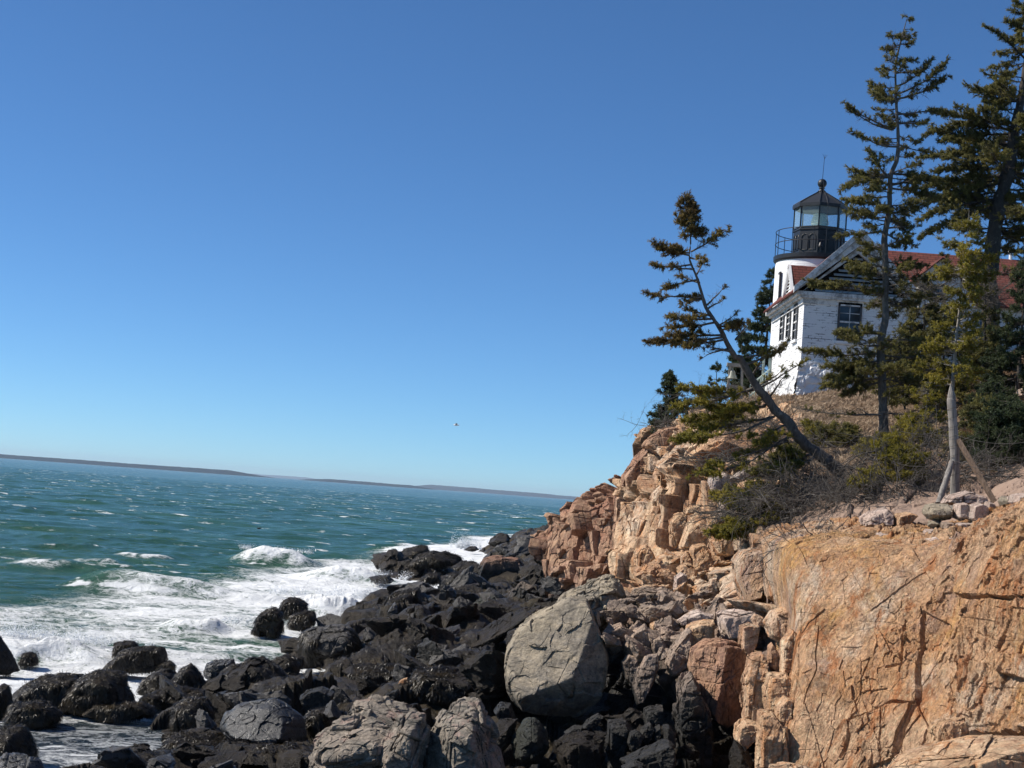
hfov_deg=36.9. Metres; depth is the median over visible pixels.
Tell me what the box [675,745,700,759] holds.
stone
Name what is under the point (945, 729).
boulder
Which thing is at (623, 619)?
boulder
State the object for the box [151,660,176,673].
boulder
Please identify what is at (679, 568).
stone
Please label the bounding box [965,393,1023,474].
spruce tree
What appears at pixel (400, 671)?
rock
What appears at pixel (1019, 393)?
stone
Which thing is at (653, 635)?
stone
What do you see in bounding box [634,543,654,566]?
boulder
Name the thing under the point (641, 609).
stone
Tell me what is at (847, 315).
window
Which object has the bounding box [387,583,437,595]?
rock
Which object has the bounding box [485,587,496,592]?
rock
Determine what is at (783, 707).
boulder
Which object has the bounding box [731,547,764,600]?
outcrop
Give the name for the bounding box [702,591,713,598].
stone
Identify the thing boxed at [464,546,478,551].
boulder
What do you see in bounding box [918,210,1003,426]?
spruce tree
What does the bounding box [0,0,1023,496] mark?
sky
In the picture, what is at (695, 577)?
stone
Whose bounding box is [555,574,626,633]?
outcrop
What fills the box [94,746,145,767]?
rock
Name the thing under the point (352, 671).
boulder
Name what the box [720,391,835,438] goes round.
dead bush
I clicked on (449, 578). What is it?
boulder
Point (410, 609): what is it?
rock
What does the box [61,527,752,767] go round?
shore ground
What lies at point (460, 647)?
boulder
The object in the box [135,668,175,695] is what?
boulder
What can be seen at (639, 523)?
cliff
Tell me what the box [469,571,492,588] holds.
rock
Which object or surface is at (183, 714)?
boulder
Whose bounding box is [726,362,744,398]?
timber frame
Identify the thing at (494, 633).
boulder
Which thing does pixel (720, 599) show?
stone
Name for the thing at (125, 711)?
boulder
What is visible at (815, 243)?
lighthouse
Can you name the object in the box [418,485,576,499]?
hills
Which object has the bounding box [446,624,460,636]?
rock
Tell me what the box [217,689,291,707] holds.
rock
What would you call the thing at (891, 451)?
creeping spruce
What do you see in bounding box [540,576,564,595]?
rock
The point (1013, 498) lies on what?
stone
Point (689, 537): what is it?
boulder
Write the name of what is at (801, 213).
window frame
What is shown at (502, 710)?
boulder
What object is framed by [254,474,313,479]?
hills
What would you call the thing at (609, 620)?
stone
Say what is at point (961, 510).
stone
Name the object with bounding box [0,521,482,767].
water
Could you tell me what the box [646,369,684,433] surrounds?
spruce tree
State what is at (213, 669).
boulder
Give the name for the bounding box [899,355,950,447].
spruce tree
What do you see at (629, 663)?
boulder
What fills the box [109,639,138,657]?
boulder
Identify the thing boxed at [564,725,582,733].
boulder
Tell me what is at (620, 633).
stone
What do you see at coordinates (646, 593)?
boulder
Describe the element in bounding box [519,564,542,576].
rock
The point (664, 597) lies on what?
stone
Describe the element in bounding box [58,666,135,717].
boulder
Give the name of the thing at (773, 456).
creeping spruce
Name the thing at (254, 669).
boulder
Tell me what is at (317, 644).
boulder
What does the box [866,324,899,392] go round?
spruce tree
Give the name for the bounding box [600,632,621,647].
stone
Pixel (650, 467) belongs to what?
boulder
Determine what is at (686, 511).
boulder
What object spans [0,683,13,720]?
boulder
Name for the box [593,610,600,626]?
boulder
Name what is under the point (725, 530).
creeping spruce
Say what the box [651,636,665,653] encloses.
boulder
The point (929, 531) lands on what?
stone
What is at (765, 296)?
spruce tree
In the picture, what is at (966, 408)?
spruce tree
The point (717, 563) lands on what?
stone
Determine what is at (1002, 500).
stone
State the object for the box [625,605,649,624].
stone
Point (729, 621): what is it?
boulder
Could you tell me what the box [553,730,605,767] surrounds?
boulder
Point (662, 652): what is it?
stone
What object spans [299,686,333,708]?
boulder
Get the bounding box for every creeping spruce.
[701,510,792,541]
[707,477,803,519]
[744,420,839,491]
[845,429,931,494]
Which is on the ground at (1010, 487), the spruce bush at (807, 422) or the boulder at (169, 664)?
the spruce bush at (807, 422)
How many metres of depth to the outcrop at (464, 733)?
24.52 m
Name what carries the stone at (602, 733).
on the boulder at (616, 744)
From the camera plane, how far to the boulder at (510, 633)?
39.42 m
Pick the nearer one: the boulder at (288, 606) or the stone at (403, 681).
the stone at (403, 681)
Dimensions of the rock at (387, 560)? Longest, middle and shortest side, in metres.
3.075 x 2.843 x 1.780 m
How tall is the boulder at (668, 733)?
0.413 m
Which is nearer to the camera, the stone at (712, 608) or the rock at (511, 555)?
the stone at (712, 608)
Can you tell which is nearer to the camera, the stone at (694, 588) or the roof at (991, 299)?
the stone at (694, 588)
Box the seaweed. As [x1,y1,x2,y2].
[65,583,555,767]
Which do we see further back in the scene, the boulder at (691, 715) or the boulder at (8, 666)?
the boulder at (8, 666)
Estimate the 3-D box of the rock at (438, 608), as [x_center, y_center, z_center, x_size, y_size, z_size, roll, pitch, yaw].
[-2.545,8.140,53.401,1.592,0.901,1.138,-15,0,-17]
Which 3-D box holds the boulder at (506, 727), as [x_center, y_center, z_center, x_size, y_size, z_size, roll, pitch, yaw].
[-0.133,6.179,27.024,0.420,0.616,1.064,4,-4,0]
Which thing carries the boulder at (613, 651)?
on the ground at (618, 687)
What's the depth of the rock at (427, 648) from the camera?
40.99 m
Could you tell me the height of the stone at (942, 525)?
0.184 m
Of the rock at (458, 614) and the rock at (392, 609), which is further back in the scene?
the rock at (392, 609)
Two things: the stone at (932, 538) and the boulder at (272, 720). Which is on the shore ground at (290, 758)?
the boulder at (272, 720)
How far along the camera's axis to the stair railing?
61.39 m
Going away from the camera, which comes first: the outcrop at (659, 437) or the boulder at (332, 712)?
the boulder at (332, 712)
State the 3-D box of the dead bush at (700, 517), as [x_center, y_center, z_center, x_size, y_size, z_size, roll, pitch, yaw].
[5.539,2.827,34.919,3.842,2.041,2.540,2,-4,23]
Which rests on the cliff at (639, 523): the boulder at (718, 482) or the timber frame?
the boulder at (718, 482)
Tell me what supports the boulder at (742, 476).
on the cliff at (639, 523)
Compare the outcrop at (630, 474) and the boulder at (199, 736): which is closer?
the boulder at (199, 736)
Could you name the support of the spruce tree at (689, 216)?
on the ground at (1010, 487)
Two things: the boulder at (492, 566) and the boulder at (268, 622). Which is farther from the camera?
the boulder at (492, 566)
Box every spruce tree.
[641,189,844,481]
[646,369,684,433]
[681,384,703,417]
[707,360,726,403]
[720,331,761,402]
[726,266,774,389]
[787,13,952,433]
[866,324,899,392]
[871,341,922,409]
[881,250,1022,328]
[887,271,969,406]
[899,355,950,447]
[903,0,1023,381]
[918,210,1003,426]
[920,251,973,395]
[937,392,993,461]
[954,269,1012,403]
[964,254,1023,401]
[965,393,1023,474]
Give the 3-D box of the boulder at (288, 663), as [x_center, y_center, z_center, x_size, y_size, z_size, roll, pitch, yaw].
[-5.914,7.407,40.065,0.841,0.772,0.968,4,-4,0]
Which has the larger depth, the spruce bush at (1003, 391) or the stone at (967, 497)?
the spruce bush at (1003, 391)
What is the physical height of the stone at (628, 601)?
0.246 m
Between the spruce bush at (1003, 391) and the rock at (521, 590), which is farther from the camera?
the rock at (521, 590)
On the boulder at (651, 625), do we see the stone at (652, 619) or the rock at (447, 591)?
the stone at (652, 619)
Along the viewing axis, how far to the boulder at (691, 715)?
26.66 m
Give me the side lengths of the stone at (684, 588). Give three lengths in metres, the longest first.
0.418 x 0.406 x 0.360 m
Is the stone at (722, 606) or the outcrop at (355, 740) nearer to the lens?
the outcrop at (355, 740)
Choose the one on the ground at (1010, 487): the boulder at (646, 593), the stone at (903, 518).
the stone at (903, 518)
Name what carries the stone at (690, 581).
on the stone at (696, 581)
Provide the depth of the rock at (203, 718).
31.14 m
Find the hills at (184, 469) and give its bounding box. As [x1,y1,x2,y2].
[0,454,272,477]
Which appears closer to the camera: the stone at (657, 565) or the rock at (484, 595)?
the stone at (657, 565)
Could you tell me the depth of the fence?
28.92 m
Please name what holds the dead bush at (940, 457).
on the ground at (1010, 487)
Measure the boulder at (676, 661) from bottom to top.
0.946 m
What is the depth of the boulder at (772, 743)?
24.18 m
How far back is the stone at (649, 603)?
32.45 m
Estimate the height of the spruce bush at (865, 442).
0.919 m
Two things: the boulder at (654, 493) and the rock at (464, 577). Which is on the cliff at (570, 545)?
the boulder at (654, 493)
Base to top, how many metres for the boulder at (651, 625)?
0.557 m
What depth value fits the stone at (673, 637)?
30.42 m
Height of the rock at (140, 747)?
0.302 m
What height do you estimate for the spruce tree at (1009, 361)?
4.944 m
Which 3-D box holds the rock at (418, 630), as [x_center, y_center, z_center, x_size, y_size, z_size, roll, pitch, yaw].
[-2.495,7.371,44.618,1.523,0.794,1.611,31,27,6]
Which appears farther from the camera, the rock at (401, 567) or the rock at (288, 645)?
the rock at (401, 567)
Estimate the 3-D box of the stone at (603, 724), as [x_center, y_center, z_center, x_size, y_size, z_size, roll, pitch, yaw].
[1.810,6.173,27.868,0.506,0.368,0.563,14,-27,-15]
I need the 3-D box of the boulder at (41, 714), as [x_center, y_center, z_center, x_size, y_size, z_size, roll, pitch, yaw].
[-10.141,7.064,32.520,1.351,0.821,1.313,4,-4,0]
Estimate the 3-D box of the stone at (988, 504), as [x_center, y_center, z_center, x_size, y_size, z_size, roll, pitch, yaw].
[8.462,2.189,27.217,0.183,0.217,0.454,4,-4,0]
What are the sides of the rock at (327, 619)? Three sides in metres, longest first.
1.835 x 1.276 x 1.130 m
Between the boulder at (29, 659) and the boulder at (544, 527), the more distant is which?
the boulder at (544, 527)
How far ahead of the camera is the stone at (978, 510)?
26.53 m
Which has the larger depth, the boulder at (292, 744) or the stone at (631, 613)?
the stone at (631, 613)
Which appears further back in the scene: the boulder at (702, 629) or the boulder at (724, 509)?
the boulder at (724, 509)
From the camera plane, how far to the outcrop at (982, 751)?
19.09 m
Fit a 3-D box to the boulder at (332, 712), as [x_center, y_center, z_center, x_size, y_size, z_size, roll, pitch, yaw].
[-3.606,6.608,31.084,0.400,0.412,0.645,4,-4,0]
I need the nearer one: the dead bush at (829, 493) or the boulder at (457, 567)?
the dead bush at (829, 493)
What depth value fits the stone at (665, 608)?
32.06 m
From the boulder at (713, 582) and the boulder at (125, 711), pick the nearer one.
the boulder at (125, 711)
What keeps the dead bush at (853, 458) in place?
on the ground at (1010, 487)
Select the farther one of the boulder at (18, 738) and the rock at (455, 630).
the rock at (455, 630)
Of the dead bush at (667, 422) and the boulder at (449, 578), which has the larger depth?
the boulder at (449, 578)
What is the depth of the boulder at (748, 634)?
27.83 m
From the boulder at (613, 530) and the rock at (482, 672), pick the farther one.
the boulder at (613, 530)
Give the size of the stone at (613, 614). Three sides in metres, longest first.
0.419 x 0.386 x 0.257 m
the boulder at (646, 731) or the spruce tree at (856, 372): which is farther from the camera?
the spruce tree at (856, 372)
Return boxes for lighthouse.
[770,155,857,385]
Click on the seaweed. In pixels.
(282, 746)
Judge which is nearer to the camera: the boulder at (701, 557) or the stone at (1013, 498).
the stone at (1013, 498)
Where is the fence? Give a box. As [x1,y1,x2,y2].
[893,384,1023,508]
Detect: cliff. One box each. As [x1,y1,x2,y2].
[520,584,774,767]
[529,474,632,597]
[604,394,802,651]
[760,498,1023,767]
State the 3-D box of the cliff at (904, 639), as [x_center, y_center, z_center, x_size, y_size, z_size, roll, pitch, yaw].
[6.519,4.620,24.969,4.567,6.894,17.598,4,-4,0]
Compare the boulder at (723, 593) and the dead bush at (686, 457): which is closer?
the boulder at (723, 593)
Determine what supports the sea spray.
on the water at (180, 600)
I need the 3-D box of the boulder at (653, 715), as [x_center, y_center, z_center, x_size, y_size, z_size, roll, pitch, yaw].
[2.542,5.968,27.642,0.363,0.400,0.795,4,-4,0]
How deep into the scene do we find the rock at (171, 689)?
35.58 m
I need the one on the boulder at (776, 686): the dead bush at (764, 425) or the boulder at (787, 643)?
the boulder at (787, 643)
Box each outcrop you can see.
[308,709,393,767]
[352,694,418,720]
[380,710,430,767]
[424,696,504,767]
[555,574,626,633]
[621,448,648,486]
[642,427,678,456]
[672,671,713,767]
[701,480,724,560]
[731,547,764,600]
[887,734,1023,767]
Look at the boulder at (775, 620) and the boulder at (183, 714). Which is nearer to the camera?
the boulder at (775, 620)
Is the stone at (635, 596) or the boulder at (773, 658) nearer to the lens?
the boulder at (773, 658)
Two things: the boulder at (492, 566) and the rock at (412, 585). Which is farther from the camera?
the boulder at (492, 566)
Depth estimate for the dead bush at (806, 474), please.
35.56 m
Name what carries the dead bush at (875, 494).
on the ground at (1010, 487)
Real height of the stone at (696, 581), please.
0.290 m
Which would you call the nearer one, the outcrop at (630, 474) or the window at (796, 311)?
the outcrop at (630, 474)
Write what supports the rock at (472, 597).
on the shore ground at (290, 758)
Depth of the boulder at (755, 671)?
25.83 m
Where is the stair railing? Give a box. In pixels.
[749,346,771,397]
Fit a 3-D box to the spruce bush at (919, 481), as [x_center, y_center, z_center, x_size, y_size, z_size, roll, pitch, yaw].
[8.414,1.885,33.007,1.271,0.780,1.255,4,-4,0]
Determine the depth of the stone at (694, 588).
36.16 m
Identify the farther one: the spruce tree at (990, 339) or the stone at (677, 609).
the spruce tree at (990, 339)
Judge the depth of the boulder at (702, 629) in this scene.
29.54 m
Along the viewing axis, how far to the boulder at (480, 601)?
59.13 m
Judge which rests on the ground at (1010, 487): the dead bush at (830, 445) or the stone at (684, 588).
the dead bush at (830, 445)
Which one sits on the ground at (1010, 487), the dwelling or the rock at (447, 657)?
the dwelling
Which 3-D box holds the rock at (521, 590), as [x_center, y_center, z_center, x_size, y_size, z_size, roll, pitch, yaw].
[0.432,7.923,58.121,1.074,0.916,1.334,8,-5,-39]
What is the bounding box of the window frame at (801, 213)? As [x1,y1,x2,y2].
[793,205,846,231]
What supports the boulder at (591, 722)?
on the shore ground at (290, 758)
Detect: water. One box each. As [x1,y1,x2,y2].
[0,458,573,557]
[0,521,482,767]
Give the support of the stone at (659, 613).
on the stone at (631, 613)
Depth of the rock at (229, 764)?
25.16 m
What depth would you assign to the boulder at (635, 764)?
24.34 m
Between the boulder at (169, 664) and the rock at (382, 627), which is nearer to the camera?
the boulder at (169, 664)
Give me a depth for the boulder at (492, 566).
80.34 m
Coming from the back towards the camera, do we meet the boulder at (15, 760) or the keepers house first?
the keepers house
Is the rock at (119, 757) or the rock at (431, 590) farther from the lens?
the rock at (431, 590)
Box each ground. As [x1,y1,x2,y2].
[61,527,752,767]
[736,352,1023,524]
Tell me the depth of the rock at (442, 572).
96.87 m
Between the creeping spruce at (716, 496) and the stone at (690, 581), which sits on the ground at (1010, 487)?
the creeping spruce at (716, 496)
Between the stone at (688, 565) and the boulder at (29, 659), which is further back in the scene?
the boulder at (29, 659)
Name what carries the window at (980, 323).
in the dwelling
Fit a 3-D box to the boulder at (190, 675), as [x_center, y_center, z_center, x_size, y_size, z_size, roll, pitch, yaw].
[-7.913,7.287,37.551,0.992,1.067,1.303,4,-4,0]
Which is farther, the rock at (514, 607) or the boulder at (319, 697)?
the rock at (514, 607)
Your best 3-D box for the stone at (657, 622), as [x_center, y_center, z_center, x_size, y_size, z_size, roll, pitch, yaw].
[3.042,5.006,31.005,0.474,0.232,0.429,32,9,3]
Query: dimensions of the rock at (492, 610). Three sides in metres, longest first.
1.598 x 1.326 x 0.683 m
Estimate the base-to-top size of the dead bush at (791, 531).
2.354 m
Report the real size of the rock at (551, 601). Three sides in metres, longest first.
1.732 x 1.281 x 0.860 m
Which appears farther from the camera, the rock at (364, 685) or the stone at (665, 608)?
the rock at (364, 685)
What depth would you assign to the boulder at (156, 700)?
35.36 m
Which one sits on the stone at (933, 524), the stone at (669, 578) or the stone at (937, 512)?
the stone at (937, 512)
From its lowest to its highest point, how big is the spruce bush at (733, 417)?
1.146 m
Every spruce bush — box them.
[677,419,712,434]
[706,403,747,429]
[799,418,829,446]
[825,421,872,447]
[849,430,904,456]
[876,465,930,484]
[889,407,940,444]
[959,378,1018,433]
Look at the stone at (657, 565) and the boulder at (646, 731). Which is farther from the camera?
the stone at (657, 565)
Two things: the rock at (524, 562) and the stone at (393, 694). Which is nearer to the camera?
the stone at (393, 694)
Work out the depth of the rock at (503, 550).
121.80 m
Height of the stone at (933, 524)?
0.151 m
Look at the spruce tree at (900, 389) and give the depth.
44.51 m
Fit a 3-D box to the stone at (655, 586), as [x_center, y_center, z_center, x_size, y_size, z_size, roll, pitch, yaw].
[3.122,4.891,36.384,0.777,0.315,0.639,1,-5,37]
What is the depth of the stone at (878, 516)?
28.13 m
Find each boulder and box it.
[0,635,19,676]
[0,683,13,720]
[0,722,40,757]
[0,752,44,767]
[1,698,63,730]
[12,669,83,714]
[17,651,38,669]
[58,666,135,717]
[82,700,157,724]
[101,645,168,675]
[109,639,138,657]
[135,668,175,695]
[136,693,167,712]
[138,685,205,710]
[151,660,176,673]
[156,727,228,750]
[167,694,215,731]
[171,663,205,688]
[203,658,234,679]
[218,655,288,689]
[220,698,306,744]
[249,605,284,639]
[253,742,278,755]
[273,653,299,674]
[277,596,308,620]
[284,739,300,748]
[285,607,318,631]
[295,624,364,668]
[296,655,306,670]
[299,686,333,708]
[303,706,331,739]
[324,700,340,720]
[342,661,396,680]
[368,574,393,586]
[373,587,423,617]
[394,638,421,661]
[401,544,429,558]
[406,662,475,705]
[408,550,462,571]
[414,605,431,618]
[417,571,441,586]
[436,588,468,600]
[437,643,448,650]
[440,570,473,587]
[451,558,478,571]
[451,644,468,650]
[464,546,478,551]
[471,605,540,647]
[474,592,504,603]
[478,555,523,580]
[488,533,510,546]
[494,702,514,719]
[496,718,516,751]
[504,595,608,717]
[506,628,515,644]
[510,717,549,764]
[538,587,549,597]
[540,524,548,530]
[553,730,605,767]
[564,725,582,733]
[582,713,603,730]
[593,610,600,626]
[605,717,632,767]
[607,609,628,624]
[607,622,624,655]
[611,522,616,548]
[613,496,632,522]
[620,738,676,767]
[621,654,638,685]
[621,760,642,767]
[622,624,650,655]
[627,729,643,752]
[628,586,675,607]
[632,653,658,704]
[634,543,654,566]
[639,722,654,743]
[643,704,663,726]
[647,453,658,473]
[649,485,663,500]
[649,620,656,629]
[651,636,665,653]
[651,724,661,741]
[659,568,670,584]
[662,724,675,748]
[664,628,693,676]
[668,512,687,548]
[673,572,687,589]
[677,609,713,625]
[678,513,708,547]
[680,551,691,564]
[683,503,701,515]
[685,619,714,644]
[687,638,746,727]
[689,543,714,571]
[696,583,712,602]
[707,472,734,492]
[708,538,734,556]
[708,577,717,591]
[713,585,735,600]
[716,609,760,639]
[718,501,739,519]
[728,739,754,767]
[730,468,750,481]
[733,539,739,550]
[733,717,756,749]
[738,622,758,654]
[739,651,767,720]
[750,614,763,625]
[754,708,789,767]
[762,671,790,710]
[763,567,773,600]
[763,607,787,641]
[767,642,779,671]
[768,762,808,767]
[773,695,793,725]
[779,628,796,673]
[927,717,968,742]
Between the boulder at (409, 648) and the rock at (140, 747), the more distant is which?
the boulder at (409, 648)
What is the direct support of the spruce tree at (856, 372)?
on the ground at (1010, 487)
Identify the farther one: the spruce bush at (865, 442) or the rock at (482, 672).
the spruce bush at (865, 442)
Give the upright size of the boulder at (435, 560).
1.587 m
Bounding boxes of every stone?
[385,689,399,698]
[398,677,409,684]
[594,731,606,741]
[599,714,616,731]
[600,609,620,622]
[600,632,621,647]
[602,623,617,634]
[606,617,612,623]
[607,600,625,611]
[609,628,634,642]
[619,597,635,604]
[620,604,637,612]
[623,708,643,729]
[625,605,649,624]
[625,635,651,662]
[628,585,658,592]
[629,594,639,597]
[629,620,641,629]
[634,564,658,578]
[635,570,645,579]
[637,605,648,612]
[641,574,655,585]
[641,605,671,616]
[643,601,654,605]
[644,608,664,623]
[646,562,661,570]
[647,615,659,622]
[647,629,668,647]
[654,620,663,635]
[654,624,671,634]
[655,605,667,617]
[656,578,666,584]
[657,570,675,578]
[657,590,674,604]
[657,646,668,660]
[658,615,677,630]
[659,584,671,588]
[661,632,674,647]
[662,557,679,564]
[663,573,674,588]
[664,549,676,555]
[665,555,679,560]
[666,600,687,618]
[667,634,678,645]
[673,581,690,595]
[673,591,686,601]
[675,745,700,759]
[676,565,686,572]
[677,743,694,749]
[682,561,693,567]
[683,566,697,578]
[687,592,703,599]
[688,576,694,584]
[689,576,702,585]
[691,581,705,592]
[693,579,707,585]
[694,602,705,611]
[697,570,710,579]
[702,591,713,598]
[705,600,718,619]
[709,597,724,603]
[712,560,730,567]
[717,603,728,610]
[859,507,893,526]
[893,512,917,526]
[922,503,952,520]
[923,528,938,533]
[926,537,938,540]
[927,520,941,528]
[939,522,955,528]
[940,490,987,504]
[952,502,969,519]
[955,522,971,527]
[967,502,988,520]
[983,501,995,507]
[998,496,1007,505]
[1007,493,1023,504]
[1013,388,1023,400]
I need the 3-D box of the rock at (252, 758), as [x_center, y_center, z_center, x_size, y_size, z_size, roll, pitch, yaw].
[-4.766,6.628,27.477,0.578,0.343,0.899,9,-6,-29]
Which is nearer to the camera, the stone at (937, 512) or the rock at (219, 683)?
the stone at (937, 512)
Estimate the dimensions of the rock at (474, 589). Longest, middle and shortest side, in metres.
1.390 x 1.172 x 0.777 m
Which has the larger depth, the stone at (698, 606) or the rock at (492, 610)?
the rock at (492, 610)
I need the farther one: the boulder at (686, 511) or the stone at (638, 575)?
the boulder at (686, 511)
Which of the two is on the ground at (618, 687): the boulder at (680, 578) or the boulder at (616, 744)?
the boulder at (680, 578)
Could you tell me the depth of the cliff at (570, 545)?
56.33 m
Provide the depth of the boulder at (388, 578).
86.01 m
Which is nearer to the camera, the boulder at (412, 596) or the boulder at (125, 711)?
the boulder at (125, 711)
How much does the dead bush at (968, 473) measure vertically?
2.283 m
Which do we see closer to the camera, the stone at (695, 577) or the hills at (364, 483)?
the stone at (695, 577)
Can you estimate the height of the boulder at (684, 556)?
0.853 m
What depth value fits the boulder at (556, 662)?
30.04 m
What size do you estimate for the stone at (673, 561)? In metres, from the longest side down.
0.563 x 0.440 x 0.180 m
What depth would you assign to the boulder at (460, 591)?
63.38 m
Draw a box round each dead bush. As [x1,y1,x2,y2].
[620,399,711,443]
[631,420,758,481]
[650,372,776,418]
[674,471,788,546]
[699,449,828,549]
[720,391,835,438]
[722,417,879,491]
[728,409,864,460]
[739,490,891,595]
[741,426,892,525]
[780,399,942,477]
[781,425,947,521]
[805,424,970,519]
[823,388,999,473]
[904,418,1023,489]
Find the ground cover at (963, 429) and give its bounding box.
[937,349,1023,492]
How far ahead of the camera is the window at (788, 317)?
58.17 m
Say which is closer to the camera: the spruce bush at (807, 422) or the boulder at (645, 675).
the boulder at (645, 675)
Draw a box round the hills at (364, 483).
[302,479,435,489]
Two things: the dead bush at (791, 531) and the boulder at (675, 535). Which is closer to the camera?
the dead bush at (791, 531)
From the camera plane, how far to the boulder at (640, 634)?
30.35 m
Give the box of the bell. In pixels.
[727,367,736,378]
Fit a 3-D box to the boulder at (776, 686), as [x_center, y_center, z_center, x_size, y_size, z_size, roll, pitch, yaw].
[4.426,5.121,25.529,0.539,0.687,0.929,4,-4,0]
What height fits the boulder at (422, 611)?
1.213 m
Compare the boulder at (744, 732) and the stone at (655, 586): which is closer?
the boulder at (744, 732)
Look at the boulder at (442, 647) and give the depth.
43.87 m
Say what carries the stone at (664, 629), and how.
on the shore ground at (290, 758)
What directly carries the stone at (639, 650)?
on the ground at (618, 687)
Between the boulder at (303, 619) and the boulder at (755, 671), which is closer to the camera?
the boulder at (755, 671)
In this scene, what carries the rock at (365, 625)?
on the shore ground at (290, 758)
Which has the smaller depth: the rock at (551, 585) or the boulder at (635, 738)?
the boulder at (635, 738)
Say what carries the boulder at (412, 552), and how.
on the shore ground at (290, 758)
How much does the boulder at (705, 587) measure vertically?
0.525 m
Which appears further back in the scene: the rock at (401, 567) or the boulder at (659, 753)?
the rock at (401, 567)
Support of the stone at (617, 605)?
on the shore ground at (290, 758)
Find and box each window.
[777,272,781,299]
[777,312,784,344]
[784,308,791,341]
[790,304,798,343]
[834,302,861,344]
[932,282,947,305]
[974,320,982,338]
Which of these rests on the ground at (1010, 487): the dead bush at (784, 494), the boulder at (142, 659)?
the dead bush at (784, 494)
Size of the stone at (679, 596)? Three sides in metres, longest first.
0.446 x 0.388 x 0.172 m
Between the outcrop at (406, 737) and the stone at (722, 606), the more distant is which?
the stone at (722, 606)
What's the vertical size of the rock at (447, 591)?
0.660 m
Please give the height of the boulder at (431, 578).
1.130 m
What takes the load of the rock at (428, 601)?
on the shore ground at (290, 758)
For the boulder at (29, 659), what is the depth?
42.29 m
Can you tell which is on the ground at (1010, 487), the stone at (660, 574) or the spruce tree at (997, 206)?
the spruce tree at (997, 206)
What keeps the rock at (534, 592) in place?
on the shore ground at (290, 758)
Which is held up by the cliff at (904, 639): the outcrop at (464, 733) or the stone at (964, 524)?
the stone at (964, 524)
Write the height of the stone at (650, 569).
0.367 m
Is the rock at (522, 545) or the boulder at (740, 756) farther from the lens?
the rock at (522, 545)
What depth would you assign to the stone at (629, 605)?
32.28 m
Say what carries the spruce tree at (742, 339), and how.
on the ground at (1010, 487)
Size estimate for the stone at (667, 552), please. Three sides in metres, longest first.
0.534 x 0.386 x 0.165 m
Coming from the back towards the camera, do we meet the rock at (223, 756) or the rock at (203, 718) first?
the rock at (203, 718)
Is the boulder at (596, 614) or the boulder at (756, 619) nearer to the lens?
the boulder at (756, 619)
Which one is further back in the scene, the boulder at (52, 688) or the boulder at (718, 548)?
the boulder at (718, 548)
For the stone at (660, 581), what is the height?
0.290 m
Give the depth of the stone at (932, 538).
26.22 m
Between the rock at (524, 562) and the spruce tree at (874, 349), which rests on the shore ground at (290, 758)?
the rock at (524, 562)
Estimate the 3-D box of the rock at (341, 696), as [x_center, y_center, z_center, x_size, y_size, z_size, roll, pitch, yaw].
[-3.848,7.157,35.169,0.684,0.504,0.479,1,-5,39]
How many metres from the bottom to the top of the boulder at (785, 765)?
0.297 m
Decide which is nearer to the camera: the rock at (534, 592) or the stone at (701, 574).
the stone at (701, 574)
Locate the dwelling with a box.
[888,250,1023,368]
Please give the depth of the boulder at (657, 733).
26.25 m
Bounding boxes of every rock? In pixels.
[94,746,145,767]
[131,743,151,751]
[146,753,175,767]
[156,673,187,709]
[161,731,184,743]
[173,742,216,759]
[195,708,216,729]
[196,749,247,767]
[202,675,246,693]
[205,690,231,723]
[209,759,238,767]
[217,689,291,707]
[226,743,267,765]
[277,637,299,656]
[316,613,341,626]
[330,685,350,704]
[355,677,380,695]
[359,623,369,628]
[363,627,375,642]
[364,614,414,636]
[370,549,408,572]
[375,596,385,603]
[384,628,402,641]
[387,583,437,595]
[387,602,396,615]
[389,559,424,578]
[391,663,411,679]
[394,581,426,592]
[394,649,427,671]
[404,614,442,631]
[405,616,454,642]
[406,604,429,613]
[416,637,442,663]
[423,597,439,605]
[424,587,439,595]
[429,649,460,665]
[434,603,452,613]
[436,569,446,574]
[439,585,456,599]
[439,598,455,605]
[444,603,479,627]
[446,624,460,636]
[450,566,476,587]
[453,596,479,618]
[455,593,479,602]
[456,585,482,593]
[458,563,478,574]
[459,650,509,698]
[468,692,475,696]
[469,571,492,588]
[477,601,510,619]
[479,591,501,601]
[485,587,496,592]
[494,545,511,554]
[502,603,522,612]
[505,553,518,556]
[507,581,535,598]
[509,580,529,587]
[513,535,534,554]
[516,555,528,564]
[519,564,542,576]
[522,574,542,585]
[524,590,538,601]
[527,593,539,599]
[533,596,557,608]
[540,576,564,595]
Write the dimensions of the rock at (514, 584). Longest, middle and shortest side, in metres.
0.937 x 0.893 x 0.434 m
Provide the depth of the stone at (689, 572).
37.83 m
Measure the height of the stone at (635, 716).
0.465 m
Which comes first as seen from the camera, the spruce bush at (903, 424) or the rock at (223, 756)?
the rock at (223, 756)
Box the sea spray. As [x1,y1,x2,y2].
[0,530,488,647]
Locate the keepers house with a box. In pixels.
[764,229,922,395]
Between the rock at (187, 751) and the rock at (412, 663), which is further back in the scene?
the rock at (412, 663)
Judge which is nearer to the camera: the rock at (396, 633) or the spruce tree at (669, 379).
the rock at (396, 633)
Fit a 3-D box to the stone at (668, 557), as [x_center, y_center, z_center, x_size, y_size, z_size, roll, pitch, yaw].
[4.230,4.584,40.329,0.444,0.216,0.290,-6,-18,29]
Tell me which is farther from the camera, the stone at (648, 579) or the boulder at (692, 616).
the stone at (648, 579)

